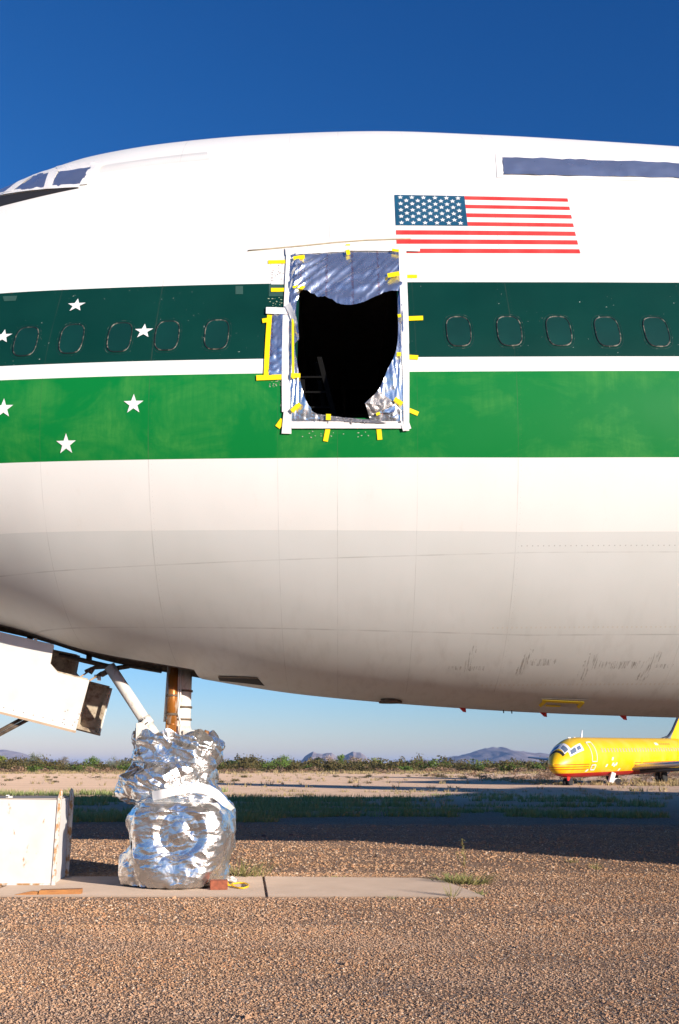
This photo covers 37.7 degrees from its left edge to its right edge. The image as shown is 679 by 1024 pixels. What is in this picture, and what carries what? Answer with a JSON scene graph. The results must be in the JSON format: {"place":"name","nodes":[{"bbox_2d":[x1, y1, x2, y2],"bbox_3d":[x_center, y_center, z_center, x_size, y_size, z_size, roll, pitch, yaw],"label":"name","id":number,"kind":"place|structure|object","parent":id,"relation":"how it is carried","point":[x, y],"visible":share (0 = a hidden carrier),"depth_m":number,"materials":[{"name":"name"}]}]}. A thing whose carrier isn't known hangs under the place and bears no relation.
{"place":"outdoors","nodes":[
{"label":"outdoors","id":0,"kind":"place"},
{"bbox_2d":[0,750,79,765],"bbox_3d":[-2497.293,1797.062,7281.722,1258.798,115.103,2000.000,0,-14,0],"label":"mountain","id":1,"kind":"structure","parent":0,"point":[10,754],"depth_m":7190.14,"materials":[{"name":"stone"}]},
{"bbox_2d":[301,751,368,763],"bbox_3d":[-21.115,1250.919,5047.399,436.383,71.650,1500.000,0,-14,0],"label":"mountain peaks","id":2,"kind":"object","parent":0,"point":[313,755],"visible":0.27,"depth_m":4888.94,"materials":[{"name":"grey stone"}]},
{"bbox_2d":[0,768,678,1023],"bbox_3d":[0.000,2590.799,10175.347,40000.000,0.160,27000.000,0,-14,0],"label":"ground","id":3,"kind":"structure","parent":0,"point":[331,784],"depth_m":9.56,"materials":[{"name":"brown gravel"}]},
{"bbox_2d":[27,751,42,763],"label":"desert tree","id":4,"kind":"object","parent":3,"relation":"on","point":[31,759],"visible":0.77,"depth_m":232.66,"materials":[{"name":"green plant"}]},
{"bbox_2d":[56,756,68,765],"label":"desert tree","id":5,"kind":"object","parent":3,"relation":"on","point":[64,760],"visible":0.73,"depth_m":242.54,"materials":[{"name":"green plant"}]},
{"bbox_2d":[82,755,99,764],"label":"desert tree","id":6,"kind":"object","parent":3,"relation":"on","point":[92,760],"visible":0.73,"depth_m":232.79,"materials":[{"name":"green plant"}]},
{"bbox_2d":[103,757,130,767],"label":"desert tree","id":7,"kind":"object","parent":3,"relation":"on","point":[118,762],"visible":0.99,"depth_m":213.18,"materials":[{"name":"green plant"}]},
{"bbox_2d":[0,876,264,896],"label":"concrete slab","id":8,"kind":"structure","parent":3,"relation":"on","point":[101,886],"depth_m":11.29,"materials":[{"name":"beige concrete"}]},
{"bbox_2d":[15,891,38,894],"bbox_3d":[-3.433,4.160,10.855,0.291,0.050,0.066,1,-14,-5],"label":"wood splinter","id":9,"kind":"object","parent":8,"relation":"on","point":[31,893],"visible":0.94,"depth_m":10.83,"materials":[{"name":"brown wood"}]},
{"bbox_2d":[0,788,73,884],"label":"steel box","id":10,"kind":"object","parent":8,"relation":"on","point":[35,838],"visible":0.92,"depth_m":11.85,"materials":[{"name":"white paint"}]},
{"bbox_2d":[38,888,82,894],"bbox_3d":[-3.061,4.170,10.922,0.461,0.065,0.121,2,-14,-7],"label":"wood plank","id":11,"kind":"object","parent":8,"relation":"on","point":[61,891],"visible":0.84,"depth_m":10.88,"materials":[{"name":"brown wood"}]},
{"bbox_2d":[210,879,227,889],"bbox_3d":[-1.372,4.238,11.323,0.200,0.100,0.140,1,-14,-6],"label":"wheel chock","id":12,"kind":"object","parent":8,"relation":"on","point":[218,884],"visible":1,"depth_m":11.26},
{"bbox_2d":[228,876,237,881],"bbox_3d":[-1.318,4.417,11.999,0.176,0.078,0.240,0,-14,0],"label":"plastic scrap","id":13,"kind":"object","parent":8,"relation":"on","point":[232,878],"visible":0.66,"depth_m":11.94,"materials":[{"name":"white plastic"}]},
{"bbox_2d":[228,882,248,888],"bbox_3d":[-1.169,4.304,11.580,0.249,0.097,0.553,0,-14,0],"label":"rope loop","id":14,"kind":"object","parent":8,"relation":"on","point":[232,885],"visible":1,"depth_m":11.49,"materials":[{"name":"yellow fabric"}]},
{"bbox_2d":[0,131,678,849],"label":"jumbo jet","id":15,"kind":"object","parent":8,"relation":"on","point":[496,527],"visible":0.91,"depth_m":10.52,"materials":[{"name":"paint"}]},
{"bbox_2d":[10,325,40,357],"bbox_3d":[-3.305,-1.798,10.496,0.304,0.455,0.179,0,-14,0],"label":"cabin window","id":16,"kind":"structure","parent":15,"relation":"in","point":[25,339],"depth_m":10.48,"materials":[{"name":"teal glass"}]},
{"bbox_2d":[0,632,88,732],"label":"gear door","id":17,"kind":"structure","parent":15,"relation":"attached to","point":[31,689],"depth_m":11.83,"materials":[{"name":"paint"}]},
{"bbox_2d":[0,162,104,194],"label":"foil cockpit cover","id":18,"kind":"object","parent":15,"relation":"on","point":[73,175],"visible":1,"depth_m":12.12,"materials":[{"name":"silver metal"}]},
{"bbox_2d":[56,322,86,355],"bbox_3d":[-2.810,-1.819,10.451,0.304,0.455,0.176,0,-14,0],"label":"cabin window","id":19,"kind":"structure","parent":15,"relation":"in","point":[72,335],"depth_m":10.44,"materials":[{"name":"teal glass"}]},
{"bbox_2d":[51,650,112,735],"bbox_3d":[-4.951,1.995,13.110,3.944,1.861,0.096,0,-14,0],"label":"gear door","id":20,"kind":"structure","parent":15,"relation":"in","point":[97,697],"depth_m":13.00,"materials":[{"name":"paint"}]},
{"bbox_2d":[104,320,134,353],"bbox_3d":[-2.297,-1.828,10.405,0.304,0.455,0.172,0,-14,0],"label":"cabin window","id":21,"kind":"structure","parent":15,"relation":"in","point":[119,336],"depth_m":10.39,"materials":[{"name":"teal glass"}]},
{"bbox_2d":[152,319,181,352],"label":"cabin window","id":22,"kind":"structure","parent":15,"relation":"in","point":[166,338],"depth_m":10.36,"materials":[{"name":"teal glass"}]},
{"bbox_2d":[114,728,235,888],"bbox_3d":[-1.974,3.549,12.115,1.444,1.792,1.552,0,-14,0],"label":"foil wheel wrap","id":23,"kind":"object","parent":15,"relation":"attached to","point":[180,820],"visible":1,"depth_m":11.56,"materials":[{"name":"silver metal"}]},
{"bbox_2d":[202,318,231,351],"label":"cabin window","id":24,"kind":"structure","parent":15,"relation":"in","point":[216,333],"depth_m":10.33,"materials":[{"name":"teal glass"}]},
{"bbox_2d":[256,314,284,379],"bbox_3d":[-0.697,-1.708,10.251,0.288,0.837,0.233,0,-14,0],"label":"foil side patch","id":25,"kind":"object","parent":15,"relation":"attached to","point":[273,370],"visible":1,"depth_m":10.18,"materials":[{"name":"silver metal"}]},
{"bbox_2d":[300,357,336,416],"bbox_3d":[-0.263,-1.306,11.182,0.520,0.966,0.731,0,-14,0],"label":"step ladder","id":26,"kind":"object","parent":15,"relation":"on","point":[321,375],"visible":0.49,"depth_m":10.92,"materials":[{"name":"black metal"}]},
{"bbox_2d":[266,244,422,441],"bbox_3d":[0.053,-1.867,10.483,1.685,2.523,0.728,0,-14,0],"label":"foil door cover","id":27,"kind":"object","parent":15,"relation":"attached to","point":[337,274],"visible":1,"depth_m":10.54,"materials":[{"name":"silver metal"}]},
{"bbox_2d":[444,314,473,348],"bbox_3d":[1.228,-1.865,10.272,0.304,0.455,0.163,0,-14,0],"label":"cabin window","id":28,"kind":"structure","parent":15,"relation":"in","point":[458,328],"depth_m":10.25,"materials":[{"name":"teal glass"}]},
{"bbox_2d":[494,314,524,347],"bbox_3d":[1.749,-1.867,10.267,0.304,0.455,0.165,0,-14,0],"label":"cabin window","id":29,"kind":"structure","parent":15,"relation":"in","point":[509,330],"depth_m":10.25,"materials":[{"name":"teal glass"}]},
{"bbox_2d":[543,314,574,347],"bbox_3d":[2.259,-1.866,10.262,0.304,0.455,0.167,0,-14,0],"label":"cabin window","id":30,"kind":"structure","parent":15,"relation":"in","point":[558,329],"depth_m":10.25,"materials":[{"name":"teal glass"}]},
{"bbox_2d":[495,153,678,180],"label":"foil window strip","id":31,"kind":"object","parent":15,"relation":"attached to","point":[591,167],"visible":1,"depth_m":11.83,"materials":[{"name":"metal"}]},
{"bbox_2d":[591,315,622,348],"bbox_3d":[2.757,-1.859,10.256,0.304,0.455,0.168,0,-14,0],"label":"cabin window","id":32,"kind":"structure","parent":15,"relation":"in","point":[606,328],"depth_m":10.24,"materials":[{"name":"teal glass"}]},
{"bbox_2d":[640,315,672,348],"bbox_3d":[3.262,-1.856,10.255,0.304,0.455,0.169,0,-14,0],"label":"cabin window","id":33,"kind":"structure","parent":15,"relation":"in","point":[656,331],"depth_m":10.24,"materials":[{"name":"teal glass"}]},
{"bbox_2d":[223,760,238,768],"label":"desert tree","id":34,"kind":"object","parent":3,"relation":"on","point":[232,762],"visible":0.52,"depth_m":232.40,"materials":[{"name":"green plant"}]},
{"bbox_2d":[229,856,301,876],"bbox_3d":[-1.357,4.562,12.802,1.969,0.252,1.070,-4,-15,16],"label":"weed clump","id":35,"kind":"object","parent":3,"relation":"on","point":[244,872],"visible":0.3,"depth_m":12.77,"materials":[{"name":"green plant"}]},
{"bbox_2d":[0,753,547,771],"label":"scrub belt","id":36,"kind":"object","parent":3,"relation":"on","point":[252,762],"visible":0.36,"depth_m":220.06,"materials":[{"name":"green plant"}]},
{"bbox_2d":[263,754,291,771],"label":"desert tree","id":37,"kind":"object","parent":3,"relation":"on","point":[280,762],"visible":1,"depth_m":183.74,"materials":[{"name":"green plant"}]},
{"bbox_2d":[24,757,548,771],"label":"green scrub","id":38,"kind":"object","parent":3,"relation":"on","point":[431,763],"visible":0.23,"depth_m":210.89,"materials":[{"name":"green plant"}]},
{"bbox_2d":[323,755,336,763],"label":"desert tree","id":39,"kind":"object","parent":3,"relation":"on","point":[329,757],"visible":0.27,"depth_m":299.99,"materials":[{"name":"green plant"}]},
{"bbox_2d":[0,786,669,822],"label":"green weeds","id":40,"kind":"object","parent":3,"relation":"on","point":[293,808],"visible":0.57,"depth_m":32.39,"materials":[{"name":"plant"}]},
{"bbox_2d":[1,773,676,785],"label":"desert shrub","id":41,"kind":"object","parent":3,"relation":"on","point":[366,776],"visible":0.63,"depth_m":110.12,"materials":[{"name":"green plant"}]},
{"bbox_2d":[0,766,678,780],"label":"dry brush","id":42,"kind":"object","parent":3,"relation":"on","point":[546,775],"visible":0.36,"depth_m":182.56,"materials":[{"name":"plant"}]},
{"bbox_2d":[336,754,344,761],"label":"desert tree","id":43,"kind":"object","parent":3,"relation":"on","point":[340,757],"visible":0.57,"depth_m":319.72,"materials":[{"name":"green plant"}]},
{"bbox_2d":[349,755,363,762],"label":"desert tree","id":44,"kind":"object","parent":3,"relation":"on","point":[353,759],"visible":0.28,"depth_m":300.65,"materials":[{"name":"green plant"}]},
{"bbox_2d":[264,876,483,897],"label":"concrete slab","id":45,"kind":"structure","parent":3,"relation":"on","point":[374,887],"depth_m":11.47,"materials":[{"name":"beige concrete"}]},
{"bbox_2d":[440,881,466,897],"bbox_3d":[1.247,4.052,10.752,0.382,0.229,0.328,0,-14,0],"label":"weed sprig","id":46,"kind":"object","parent":45,"relation":"on","point":[450,894],"visible":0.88,"depth_m":10.75,"materials":[{"name":"plant"}]},
{"bbox_2d":[398,766,411,770],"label":"desert tree","id":47,"kind":"object","parent":3,"relation":"on","point":[405,768],"visible":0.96,"depth_m":193.23,"materials":[{"name":"green plant"}]},
{"bbox_2d":[429,872,479,881],"bbox_3d":[1.416,4.493,12.265,0.989,0.121,0.451,0,-14,0],"label":"weed clump","id":48,"kind":"object","parent":3,"relation":"on","point":[445,877],"visible":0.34,"depth_m":12.27,"materials":[{"name":"green plant"}]},
{"bbox_2d":[455,839,466,866],"bbox_3d":[1.686,4.758,13.892,0.180,0.390,0.108,0,-14,0],"label":"tall weed","id":49,"kind":"object","parent":3,"relation":"on","point":[463,853],"visible":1,"depth_m":13.88,"materials":[{"name":"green plant"}]},
{"bbox_2d":[434,872,508,884],"bbox_3d":[1.615,4.414,12.012,1.180,0.148,0.661,0,-14,0],"label":"weed clump","id":50,"kind":"object","parent":3,"relation":"on","point":[462,881],"visible":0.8,"depth_m":11.97,"materials":[{"name":"green plant"}]},
{"bbox_2d":[588,862,605,869],"bbox_3d":[3.540,4.861,13.700,0.404,0.115,0.431,-6,-16,24],"label":"weed sprig","id":51,"kind":"object","parent":3,"relation":"on","point":[596,865],"visible":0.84,"depth_m":13.74,"materials":[{"name":"brown plant"}]},
{"bbox_2d":[528,718,678,784],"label":"yellow airliner","id":52,"kind":"object","parent":3,"relation":"on","point":[656,758],"visible":0.98,"depth_m":77.95,"materials":[{"name":"paint"}]},
{"bbox_2d":[608,772,621,784],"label":"landing gear","id":53,"kind":"structure","parent":3,"relation":"on","point":[612,779],"depth_m":77.13,"materials":[{"name":"white metal"}]},
{"bbox_2d":[0,769,678,804],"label":"dry grass","id":54,"kind":"structure","parent":0,"point":[639,782],"depth_m":86.65,"materials":[{"name":"beige plant"}]},
{"bbox_2d":[0,0,678,763],"label":"sky","id":55,"kind":"structure","parent":0,"point":[79,79],"materials":[{"name":"blue"}]},
{"bbox_2d":[403,747,549,764],"bbox_3d":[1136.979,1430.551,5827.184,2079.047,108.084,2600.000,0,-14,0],"label":"mountain range","id":56,"kind":"structure","parent":0,"point":[496,754],"depth_m":5365.33,"materials":[{"name":"stone"}]}
]}

